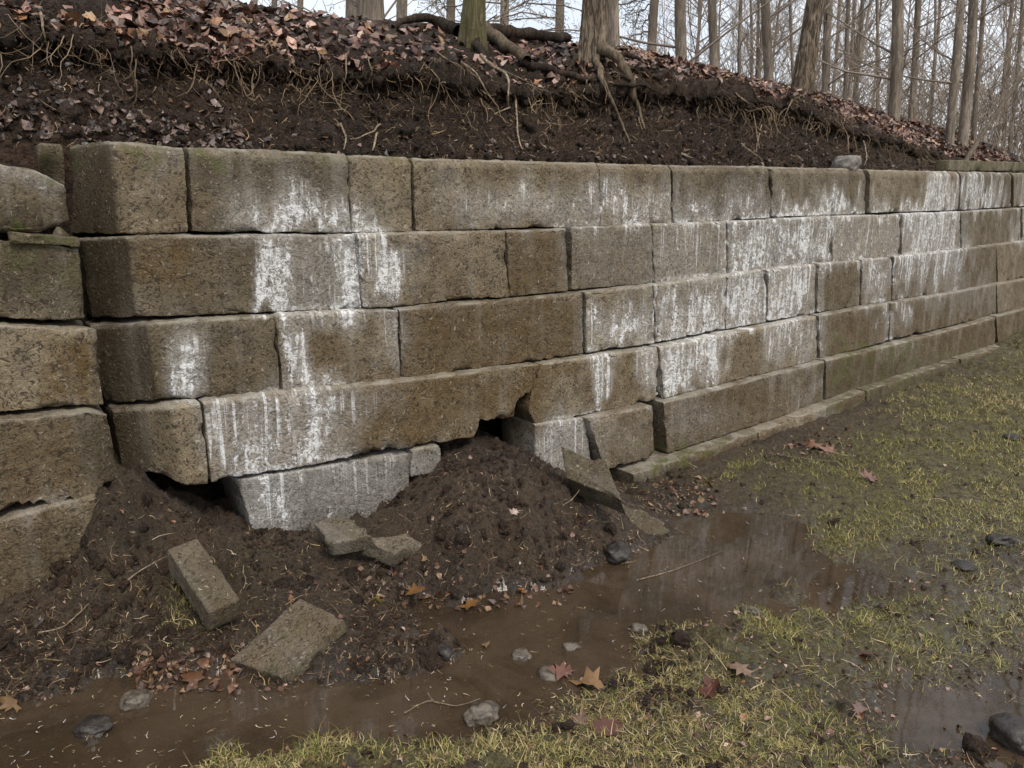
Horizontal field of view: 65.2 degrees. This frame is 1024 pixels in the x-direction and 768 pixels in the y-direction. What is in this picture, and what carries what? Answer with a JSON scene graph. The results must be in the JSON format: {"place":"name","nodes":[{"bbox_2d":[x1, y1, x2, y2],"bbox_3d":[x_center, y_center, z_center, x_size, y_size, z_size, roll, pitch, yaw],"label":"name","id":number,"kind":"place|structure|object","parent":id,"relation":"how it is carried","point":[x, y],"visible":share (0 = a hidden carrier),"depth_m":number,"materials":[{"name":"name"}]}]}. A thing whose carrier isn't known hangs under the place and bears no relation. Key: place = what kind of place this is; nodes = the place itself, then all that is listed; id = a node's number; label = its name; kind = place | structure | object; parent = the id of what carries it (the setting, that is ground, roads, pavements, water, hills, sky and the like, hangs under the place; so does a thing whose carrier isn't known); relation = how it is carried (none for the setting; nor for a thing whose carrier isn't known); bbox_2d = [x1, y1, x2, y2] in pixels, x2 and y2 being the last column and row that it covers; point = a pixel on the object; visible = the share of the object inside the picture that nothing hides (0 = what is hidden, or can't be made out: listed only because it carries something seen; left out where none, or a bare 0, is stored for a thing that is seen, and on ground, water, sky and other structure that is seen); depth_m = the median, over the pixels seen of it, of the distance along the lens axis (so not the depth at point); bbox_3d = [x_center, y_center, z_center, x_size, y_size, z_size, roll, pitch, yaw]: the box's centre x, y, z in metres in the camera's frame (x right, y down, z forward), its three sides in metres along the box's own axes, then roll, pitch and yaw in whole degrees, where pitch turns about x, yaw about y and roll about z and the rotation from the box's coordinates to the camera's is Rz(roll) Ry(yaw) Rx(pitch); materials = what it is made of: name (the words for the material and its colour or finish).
{"place":"outdoors","nodes":[
{"label":"outdoors","id":0,"kind":"place"},
{"bbox_2d":[0,329,1023,767],"bbox_3d":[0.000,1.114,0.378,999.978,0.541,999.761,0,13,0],"label":"ground","id":1,"kind":"structure","parent":0,"point":[208,499],"depth_m":2.85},
{"bbox_2d":[0,694,21,711],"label":"fallen leaf","id":2,"kind":"object","parent":1,"relation":"on","point":[8,702],"visible":1,"depth_m":2.22,"materials":[{"name":"orange plant"}]},
{"bbox_2d":[34,616,42,626],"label":"fallen leaf","id":3,"kind":"object","parent":1,"relation":"on","point":[38,622],"visible":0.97,"depth_m":2.52,"materials":[{"name":"grey plant"}]},
{"bbox_2d":[0,164,118,603],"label":"retaining wall","id":4,"kind":"structure","parent":1,"relation":"on","point":[58,465],"depth_m":2.63,"materials":[{"name":"stone"}]},
{"bbox_2d":[7,225,79,247],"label":"loose slab","id":5,"kind":"structure","parent":4,"relation":"on","point":[59,235],"depth_m":2.60,"materials":[{"name":"stone"}]},
{"bbox_2d":[38,603,88,632],"bbox_3d":[-1.386,0.731,2.481,0.148,0.053,0.030,-10,16,-37],"label":"twig","id":6,"kind":"object","parent":1,"relation":"on","point":[65,624],"visible":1,"depth_m":2.47,"materials":[{"name":"wood"}]},
{"bbox_2d":[72,715,113,738],"bbox_3d":[-1.117,0.919,2.138,0.095,0.046,0.078,4,13,16],"label":"stone","id":7,"kind":"object","parent":1,"relation":"on","point":[98,726],"visible":0.96,"depth_m":2.12,"materials":[{"name":"stone"}]},
{"bbox_2d":[119,688,153,711],"bbox_3d":[-1.059,0.892,2.256,0.082,0.050,0.088,0,13,0],"label":"stone","id":8,"kind":"object","parent":1,"relation":"on","point":[136,699],"visible":0.93,"depth_m":2.23,"materials":[{"name":"stone"}]},
{"bbox_2d":[127,556,166,579],"bbox_3d":[-1.206,0.606,2.621,0.148,0.070,0.034,-8,15,-31],"label":"twig","id":9,"kind":"object","parent":1,"relation":"on","point":[145,567],"visible":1,"depth_m":2.63,"materials":[{"name":"wood"}]},
{"bbox_2d":[145,652,191,667],"bbox_3d":[-1.026,0.824,2.385,0.117,0.039,0.077,0,13,0],"label":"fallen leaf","id":10,"kind":"object","parent":1,"relation":"on","point":[166,665],"visible":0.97,"depth_m":2.38,"materials":[{"name":"brown plant"}]},
{"bbox_2d":[180,671,204,688],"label":"fallen leaf","id":11,"kind":"object","parent":1,"relation":"on","point":[192,677],"visible":1,"depth_m":2.35,"materials":[{"name":"brown plant"}]},
{"bbox_2d":[168,539,239,630],"bbox_3d":[-1.002,0.645,2.592,0.110,0.193,0.330,-12,18,-43],"label":"fallen block","id":12,"kind":"object","parent":1,"relation":"on","point":[206,587],"depth_m":2.54,"materials":[{"name":"stone"}]},
{"bbox_2d":[230,599,346,684],"bbox_3d":[-0.682,0.798,2.460,0.219,0.139,0.279,9,16,35],"label":"fallen slab","id":13,"kind":"object","parent":1,"relation":"on","point":[312,631],"depth_m":2.44,"materials":[{"name":"stone"}]},
{"bbox_2d":[314,516,375,554],"bbox_3d":[-0.619,0.566,2.956,0.155,0.096,0.257,-8,15,-30],"label":"broken slab","id":14,"kind":"object","parent":1,"relation":"on","point":[338,535],"depth_m":2.91,"materials":[{"name":"stone"}]},
{"bbox_2d":[374,595,382,602],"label":"fallen leaf","id":15,"kind":"object","parent":1,"relation":"on","point":[377,599],"visible":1,"depth_m":2.74,"materials":[{"name":"green plant"}]},
{"bbox_2d":[362,534,421,566],"bbox_3d":[-0.431,0.609,2.927,0.219,0.091,0.113,-5,14,-21],"label":"broken slab","id":16,"kind":"object","parent":1,"relation":"on","point":[393,551],"depth_m":2.90,"materials":[{"name":"stone"}]},
{"bbox_2d":[405,582,428,594],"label":"fallen leaf","id":17,"kind":"object","parent":1,"relation":"on","point":[415,588],"visible":1,"depth_m":2.75,"materials":[{"name":"orange plant"}]},
{"bbox_2d":[437,643,452,661],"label":"stone","id":18,"kind":"object","parent":1,"relation":"on","point":[445,652],"visible":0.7,"depth_m":2.44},
{"bbox_2d":[459,598,485,609],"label":"fallen leaf","id":19,"kind":"object","parent":1,"relation":"on","point":[469,604],"visible":1,"depth_m":2.77,"materials":[{"name":"orange plant"}]},
{"bbox_2d":[463,700,499,726],"bbox_3d":[-0.084,0.904,2.188,0.100,0.063,0.081,0,13,0],"label":"stone","id":20,"kind":"object","parent":1,"relation":"on","point":[478,713],"visible":0.94,"depth_m":2.17,"materials":[{"name":"stone"}]},
{"bbox_2d":[0,4,1022,767],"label":"soil clods","id":21,"kind":"object","parent":1,"relation":"on","point":[428,658],"visible":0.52,"depth_m":2.93,"materials":[{"name":"soil"}]},
{"bbox_2d":[0,511,1023,767],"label":"puddle","id":22,"kind":"object","parent":1,"relation":"on","point":[756,553],"visible":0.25,"depth_m":2.34,"materials":[{"name":"liquid"}]},
{"bbox_2d":[404,699,478,713],"bbox_3d":[-0.196,0.894,2.240,0.214,0.012,0.036,-3,13,-11],"label":"twig","id":23,"kind":"object","parent":22,"relation":"on","point":[438,702],"visible":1,"depth_m":2.23,"materials":[{"name":"wood"}]},
{"bbox_2d":[640,550,722,579],"bbox_3d":[0.669,0.701,3.100,0.452,0.005,0.018,-9,15,-33],"label":"twig","id":24,"kind":"object","parent":22,"relation":"on","point":[677,568],"visible":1,"depth_m":3.06,"materials":[{"name":"wood"}]},
{"bbox_2d":[1,396,1023,767],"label":"leaf scraps","id":25,"kind":"object","parent":1,"relation":"on","point":[201,662],"visible":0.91,"depth_m":2.43,"materials":[{"name":"brown plant"}]},
{"bbox_2d":[509,508,520,514],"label":"fallen leaf","id":26,"kind":"object","parent":1,"relation":"on","point":[513,511],"visible":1,"depth_m":2.74,"materials":[{"name":"beige plant"}]},
{"bbox_2d":[511,647,531,660],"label":"stone","id":27,"kind":"object","parent":1,"relation":"on","point":[521,654],"visible":0.88,"depth_m":2.48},
{"bbox_2d":[516,587,526,593],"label":"fallen leaf","id":28,"kind":"object","parent":1,"relation":"on","point":[521,590],"visible":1,"depth_m":2.88,"materials":[{"name":"brown plant"}]},
{"bbox_2d":[69,141,1023,531],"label":"retaining wall","id":29,"kind":"structure","parent":1,"relation":"on","point":[341,335],"depth_m":3.61,"materials":[{"name":"stone"}]},
{"bbox_2d":[831,155,861,170],"bbox_3d":[2.277,-1.489,5.442,0.209,0.126,0.225,0,13,0],"label":"stone","id":30,"kind":"object","parent":29,"relation":"on","point":[852,162],"visible":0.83,"depth_m":5.36,"materials":[{"name":"stone"}]},
{"bbox_2d":[935,160,1023,171],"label":"loose slab","id":31,"kind":"structure","parent":29,"relation":"on","point":[957,165],"depth_m":7.16,"materials":[{"name":"stone"}]},
{"bbox_2d":[538,664,557,680],"bbox_3d":[0.110,0.866,2.390,0.068,0.035,0.070,0,13,0],"label":"stone","id":32,"kind":"object","parent":1,"relation":"on","point":[545,673],"visible":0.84,"depth_m":2.37,"materials":[{"name":"stone"}]},
{"bbox_2d":[86,341,1023,767],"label":"grass","id":33,"kind":"structure","parent":1,"relation":"on","point":[490,739],"depth_m":2.42,"materials":[{"name":"plant"}]},
{"bbox_2d":[547,661,574,679],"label":"fallen leaf","id":34,"kind":"object","parent":1,"relation":"on","point":[561,670],"visible":1,"depth_m":2.38,"materials":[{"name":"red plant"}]},
{"bbox_2d":[563,642,582,650],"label":"stone","id":35,"kind":"object","parent":1,"relation":"on","point":[571,646],"visible":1,"depth_m":2.53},
{"bbox_2d":[572,710,589,724],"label":"fallen leaf","id":36,"kind":"object","parent":1,"relation":"on","point":[581,717],"visible":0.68,"depth_m":2.14,"materials":[{"name":"brown plant"}]},
{"bbox_2d":[569,666,603,689],"bbox_3d":[0.224,0.856,2.328,0.085,0.044,0.097,-6,14,-25],"label":"fallen leaf","id":37,"kind":"object","parent":1,"relation":"on","point":[590,677],"visible":1,"depth_m":2.34,"materials":[{"name":"orange plant"}]},
{"bbox_2d":[561,447,625,514],"bbox_3d":[0.335,0.393,3.283,0.362,0.207,0.177,10,16,37],"label":"broken block","id":38,"kind":"object","parent":1,"relation":"on","point":[590,479],"depth_m":3.23,"materials":[{"name":"stone"}]},
{"bbox_2d":[587,714,625,737],"bbox_3d":[0.248,0.898,2.092,0.113,0.023,0.084,0,13,0],"label":"fallen leaf","id":39,"kind":"object","parent":1,"relation":"on","point":[602,723],"visible":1,"depth_m":2.10,"materials":[{"name":"brown plant"}]},
{"bbox_2d":[605,540,630,563],"bbox_3d":[0.415,0.661,3.156,0.105,0.064,0.136,0,13,0],"label":"stone","id":40,"kind":"object","parent":1,"relation":"on","point":[617,551],"visible":0.98,"depth_m":3.11,"materials":[{"name":"stone"}]},
{"bbox_2d":[617,686,646,703],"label":"twig","id":41,"kind":"object","parent":1,"relation":"on","point":[631,695],"visible":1,"depth_m":2.24,"materials":[{"name":"wood"}]},
{"bbox_2d":[631,623,647,632],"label":"stone","id":42,"kind":"object","parent":1,"relation":"on","point":[638,628],"visible":0.93,"depth_m":2.62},
{"bbox_2d":[623,505,669,535],"bbox_3d":[0.566,0.594,3.455,0.206,0.102,0.204,0,13,0],"label":"sunken slab","id":43,"kind":"object","parent":1,"relation":"on","point":[643,520],"depth_m":3.42,"materials":[{"name":"stone"}]},
{"bbox_2d":[697,675,720,697],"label":"fallen leaf","id":44,"kind":"object","parent":1,"relation":"on","point":[714,685],"visible":1,"depth_m":2.27,"materials":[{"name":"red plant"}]},
{"bbox_2d":[726,662,753,676],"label":"fallen leaf","id":45,"kind":"object","parent":1,"relation":"on","point":[739,668],"visible":0.97,"depth_m":2.37,"materials":[{"name":"brown plant"}]},
{"bbox_2d":[739,605,761,615],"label":"stone","id":46,"kind":"object","parent":1,"relation":"on","point":[753,609],"visible":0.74,"depth_m":2.73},
{"bbox_2d":[765,453,838,462],"bbox_3d":[1.524,0.389,4.216,0.367,0.010,0.014,6,14,24],"label":"twig","id":47,"kind":"object","parent":1,"relation":"on","point":[796,457],"visible":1,"depth_m":4.23,"materials":[{"name":"wood"}]},
{"bbox_2d":[805,428,822,447],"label":"fallen leaf","id":48,"kind":"object","parent":1,"relation":"on","point":[810,443],"visible":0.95,"depth_m":4.40,"materials":[{"name":"brown plant"}]},
{"bbox_2d":[816,444,836,452],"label":"fallen leaf","id":49,"kind":"object","parent":1,"relation":"on","point":[826,448],"visible":0.95,"depth_m":4.32,"materials":[{"name":"brown plant"}]},
{"bbox_2d":[834,700,851,705],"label":"fallen leaf","id":50,"kind":"object","parent":1,"relation":"on","point":[839,702],"visible":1,"depth_m":2.20,"materials":[{"name":"brown plant"}]},
{"bbox_2d":[850,700,869,719],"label":"fallen leaf","id":51,"kind":"object","parent":1,"relation":"on","point":[858,709],"visible":1,"depth_m":2.20,"materials":[{"name":"brown plant"}]},
{"bbox_2d":[856,651,877,655],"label":"fallen leaf","id":52,"kind":"object","parent":1,"relation":"on","point":[860,652],"visible":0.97,"depth_m":2.48,"materials":[{"name":"brown plant"}]},
{"bbox_2d":[858,468,877,481],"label":"fallen leaf","id":53,"kind":"object","parent":1,"relation":"on","point":[865,474],"visible":1,"depth_m":3.90,"materials":[{"name":"brown plant"}]},
{"bbox_2d":[951,559,977,571],"bbox_3d":[1.722,0.699,3.053,0.106,0.047,0.087,-12,18,-42],"label":"stone","id":54,"kind":"object","parent":1,"relation":"on","point":[964,565],"visible":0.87,"depth_m":3.03,"materials":[{"name":"stone"}]},
{"bbox_2d":[985,534,1015,546],"bbox_3d":[1.991,0.638,3.260,0.112,0.059,0.074,0,13,0],"label":"stone","id":55,"kind":"object","parent":1,"relation":"on","point":[1001,540],"visible":0.94,"depth_m":3.23,"materials":[{"name":"stone"}]},
{"bbox_2d":[989,712,1023,755],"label":"stone","id":56,"kind":"object","parent":1,"relation":"on","point":[1006,730],"visible":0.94,"depth_m":2.07,"materials":[{"name":"stone"}]},
{"bbox_2d":[1003,433,1019,442],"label":"stone","id":57,"kind":"object","parent":1,"relation":"on","point":[1013,438],"visible":0.71,"depth_m":4.57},
{"bbox_2d":[0,0,1023,484],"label":"bank","id":58,"kind":"structure","parent":0,"point":[22,154],"depth_m":3.88,"materials":[{"name":"soil"}]},
{"bbox_2d":[39,12,46,48],"bbox_3d":[-1.784,-1.349,3.045,0.014,0.137,0.068,-8,15,-30],"label":"bare root","id":59,"kind":"object","parent":58,"relation":"hanging from","point":[42,21],"visible":1,"depth_m":3.03,"materials":[{"name":"brown plant"}]},
{"bbox_2d":[35,143,64,185],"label":"loose block","id":60,"kind":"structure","parent":58,"relation":"on","point":[50,160],"depth_m":2.83,"materials":[{"name":"stone"}]},
{"bbox_2d":[251,0,296,6],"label":"bare tree","id":61,"kind":"object","parent":58,"relation":"on","point":[256,1],"visible":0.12,"depth_m":8.93,"materials":[{"name":"grey plant"}]},
{"bbox_2d":[283,0,302,10],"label":"bare tree","id":62,"kind":"object","parent":58,"relation":"on","point":[301,3],"visible":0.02,"depth_m":9.24,"materials":[{"name":"brown plant"}]},
{"bbox_2d":[339,122,346,148],"bbox_3d":[-0.757,-1.115,3.598,0.021,0.125,0.114,-4,14,-18],"label":"bare root","id":63,"kind":"object","parent":58,"relation":"attached to","point":[341,126],"visible":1,"depth_m":3.59,"materials":[{"name":"brown plant"}]},
{"bbox_2d":[344,53,346,81],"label":"bare root","id":64,"kind":"object","parent":58,"relation":"attached to","point":[345,65],"visible":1,"depth_m":3.72,"materials":[{"name":"brown plant"}]},
{"bbox_2d":[351,123,380,138],"bbox_3d":[-0.660,-1.160,3.668,0.035,0.085,0.212,8,15,30],"label":"bare root","id":65,"kind":"object","parent":58,"relation":"on","point":[377,126],"visible":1,"depth_m":3.66,"materials":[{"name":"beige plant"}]},
{"bbox_2d":[350,0,384,19],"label":"bare tree","id":66,"kind":"object","parent":58,"relation":"on","point":[371,9],"visible":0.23,"depth_m":6.58,"materials":[{"name":"brown plant"}]},
{"bbox_2d":[364,52,371,79],"bbox_3d":[-0.682,-1.503,3.790,0.017,0.152,0.161,-4,14,-17],"label":"bare root","id":67,"kind":"object","parent":58,"relation":"attached to","point":[369,64],"visible":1,"depth_m":3.74,"materials":[{"name":"brown plant"}]},
{"bbox_2d":[372,132,378,151],"bbox_3d":[-0.624,-1.106,3.649,0.013,0.093,0.109,1,13,3],"label":"bare root","id":68,"kind":"object","parent":58,"relation":"attached to","point":[376,134],"visible":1,"depth_m":3.63,"materials":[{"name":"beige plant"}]},
{"bbox_2d":[345,0,415,18],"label":"bare tree","id":69,"kind":"object","parent":58,"relation":"on","point":[350,9],"visible":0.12,"depth_m":7.38,"materials":[{"name":"brown plant"}]},
{"bbox_2d":[325,0,460,22],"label":"conifer","id":70,"kind":"object","parent":58,"relation":"on","point":[451,14],"visible":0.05,"depth_m":11.98,"materials":[{"name":"plant"}]},
{"bbox_2d":[268,0,540,21],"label":"bare tree","id":71,"kind":"object","parent":58,"relation":"on","point":[401,4],"visible":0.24,"depth_m":8.27,"materials":[{"name":"brown plant"}]},
{"bbox_2d":[0,14,942,164],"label":"hanging roots","id":72,"kind":"object","parent":58,"relation":"hanging from","point":[426,69],"visible":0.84,"depth_m":3.92,"materials":[{"name":"plant"}]},
{"bbox_2d":[0,0,1022,171],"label":"leaf litter","id":73,"kind":"object","parent":58,"relation":"on","point":[245,43],"visible":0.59,"depth_m":3.87,"materials":[{"name":"brown plant"}]},
{"bbox_2d":[0,1,1023,767],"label":"straw and root hairs","id":74,"kind":"object","parent":58,"relation":"on","point":[574,99],"visible":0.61,"depth_m":2.72},
{"bbox_2d":[391,0,647,156],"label":"bare tree","id":75,"kind":"object","parent":58,"relation":"on","point":[473,29],"visible":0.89,"depth_m":4.74,"materials":[{"name":"brown plant"}]},
{"bbox_2d":[415,0,627,45],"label":"conifer","id":76,"kind":"object","parent":58,"relation":"on","point":[504,19],"visible":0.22,"depth_m":10.07,"materials":[{"name":"plant"}]},
{"bbox_2d":[457,0,639,38],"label":"conifer","id":77,"kind":"object","parent":58,"relation":"on","point":[560,11],"visible":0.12,"depth_m":12.03,"materials":[{"name":"plant"}]},
{"bbox_2d":[566,0,658,142],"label":"bare tree","id":78,"kind":"object","parent":58,"relation":"on","point":[595,48],"visible":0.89,"depth_m":4.80,"materials":[{"name":"brown plant"}]},
{"bbox_2d":[608,0,619,47],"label":"bare tree","id":79,"kind":"object","parent":58,"relation":"on","point":[613,32],"visible":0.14,"depth_m":7.40,"materials":[{"name":"brown plant"}]},
{"bbox_2d":[501,0,771,60],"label":"bare tree","id":80,"kind":"object","parent":58,"relation":"on","point":[680,46],"visible":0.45,"depth_m":8.34,"materials":[{"name":"grey plant"}]},
{"bbox_2d":[570,0,707,64],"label":"conifer","id":81,"kind":"object","parent":58,"relation":"on","point":[654,6],"visible":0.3,"depth_m":11.19,"materials":[{"name":"plant"}]},
{"bbox_2d":[331,0,1023,161],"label":"wood","id":82,"kind":"object","parent":58,"relation":"on","point":[997,137],"visible":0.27,"depth_m":19.07,"materials":[{"name":"brown plant"}]},
{"bbox_2d":[620,0,745,68],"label":"bare tree","id":83,"kind":"object","parent":58,"relation":"on","point":[711,18],"visible":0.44,"depth_m":9.32,"materials":[{"name":"grey plant"}]},
{"bbox_2d":[735,92,759,148],"bbox_3d":[1.580,-1.779,5.436,0.174,0.367,0.363,2,13,8],"label":"bare root","id":84,"kind":"object","parent":58,"relation":"hanging from","point":[744,100],"visible":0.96,"depth_m":5.35,"materials":[{"name":"brown plant"}]},
{"bbox_2d":[741,143,764,162],"bbox_3d":[1.557,-1.491,5.152,0.182,0.122,0.037,-3,13,-13],"label":"bare root","id":85,"kind":"object","parent":58,"relation":"attached to","point":[751,152],"visible":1,"depth_m":5.13,"materials":[{"name":"brown plant"}]},
{"bbox_2d":[737,0,793,80],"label":"bare tree","id":86,"kind":"object","parent":58,"relation":"on","point":[790,32],"visible":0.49,"depth_m":13.13,"materials":[{"name":"grey plant"}]},
{"bbox_2d":[731,0,801,73],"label":"bare tree","id":87,"kind":"object","parent":58,"relation":"on","point":[740,39],"visible":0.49,"depth_m":11.20,"materials":[{"name":"grey plant"}]},
{"bbox_2d":[760,0,838,80],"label":"bare tree","id":88,"kind":"object","parent":58,"relation":"on","point":[766,17],"visible":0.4,"depth_m":8.36,"materials":[{"name":"grey plant"}]},
{"bbox_2d":[791,0,825,92],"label":"bare tree","id":89,"kind":"object","parent":58,"relation":"on","point":[803,77],"visible":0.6,"depth_m":7.61,"materials":[{"name":"brown plant"}]},
{"bbox_2d":[822,110,827,141],"bbox_3d":[2.428,-1.998,6.215,0.099,0.244,0.020,-8,15,-32],"label":"bare root","id":90,"kind":"object","parent":58,"relation":"hanging from","point":[826,125],"visible":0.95,"depth_m":6.23,"materials":[{"name":"brown plant"}]},
{"bbox_2d":[756,0,903,120],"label":"bare tree","id":91,"kind":"object","parent":58,"relation":"on","point":[895,79],"visible":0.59,"depth_m":8.91,"materials":[{"name":"grey plant"}]},
{"bbox_2d":[730,0,947,101],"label":"bare tree","id":92,"kind":"object","parent":58,"relation":"on","point":[846,49],"visible":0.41,"depth_m":12.12,"materials":[{"name":"grey plant"}]},
{"bbox_2d":[819,0,964,144],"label":"bare tree","id":93,"kind":"object","parent":58,"relation":"on","point":[955,59],"visible":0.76,"depth_m":9.42,"materials":[{"name":"grey plant"}]},
{"bbox_2d":[854,0,956,102],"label":"bare tree","id":94,"kind":"object","parent":58,"relation":"on","point":[862,16],"visible":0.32,"depth_m":13.02,"materials":[{"name":"brown plant"}]},
{"bbox_2d":[830,0,984,112],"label":"bare tree","id":95,"kind":"object","parent":58,"relation":"on","point":[877,35],"visible":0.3,"depth_m":14.03,"materials":[{"name":"brown plant"}]},
{"bbox_2d":[821,0,1023,92],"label":"bare tree","id":96,"kind":"object","parent":58,"relation":"on","point":[826,82],"visible":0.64,"depth_m":11.13,"materials":[{"name":"brown plant"}]},
{"bbox_2d":[845,0,1015,118],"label":"bare tree","id":97,"kind":"object","parent":58,"relation":"on","point":[917,26],"visible":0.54,"depth_m":11.24,"materials":[{"name":"brown plant"}]},
{"bbox_2d":[873,0,1004,124],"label":"bare tree","id":98,"kind":"object","parent":58,"relation":"on","point":[935,41],"visible":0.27,"depth_m":14.98,"materials":[{"name":"brown plant"}]},
{"bbox_2d":[876,0,1008,146],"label":"bare tree","id":99,"kind":"object","parent":58,"relation":"on","point":[967,81],"visible":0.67,"depth_m":9.97,"materials":[{"name":"grey plant"}]},
{"bbox_2d":[908,0,1019,140],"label":"bare tree","id":100,"kind":"object","parent":58,"relation":"on","point":[976,95],"visible":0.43,"depth_m":11.35,"materials":[{"name":"brown plant"}]},
{"bbox_2d":[946,0,1023,171],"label":"bare tree","id":101,"kind":"object","parent":58,"relation":"on","point":[971,151],"visible":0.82,"depth_m":8.13,"materials":[{"name":"grey plant"}]},
{"bbox_2d":[980,0,1023,152],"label":"bare tree","id":102,"kind":"object","parent":58,"relation":"on","point":[1010,146],"visible":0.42,"depth_m":13.11,"materials":[{"name":"grey plant"}]},
{"bbox_2d":[235,0,1023,155],"label":"sky","id":103,"kind":"structure","parent":0,"point":[308,4],"materials":[{"name":"white"}]}
]}

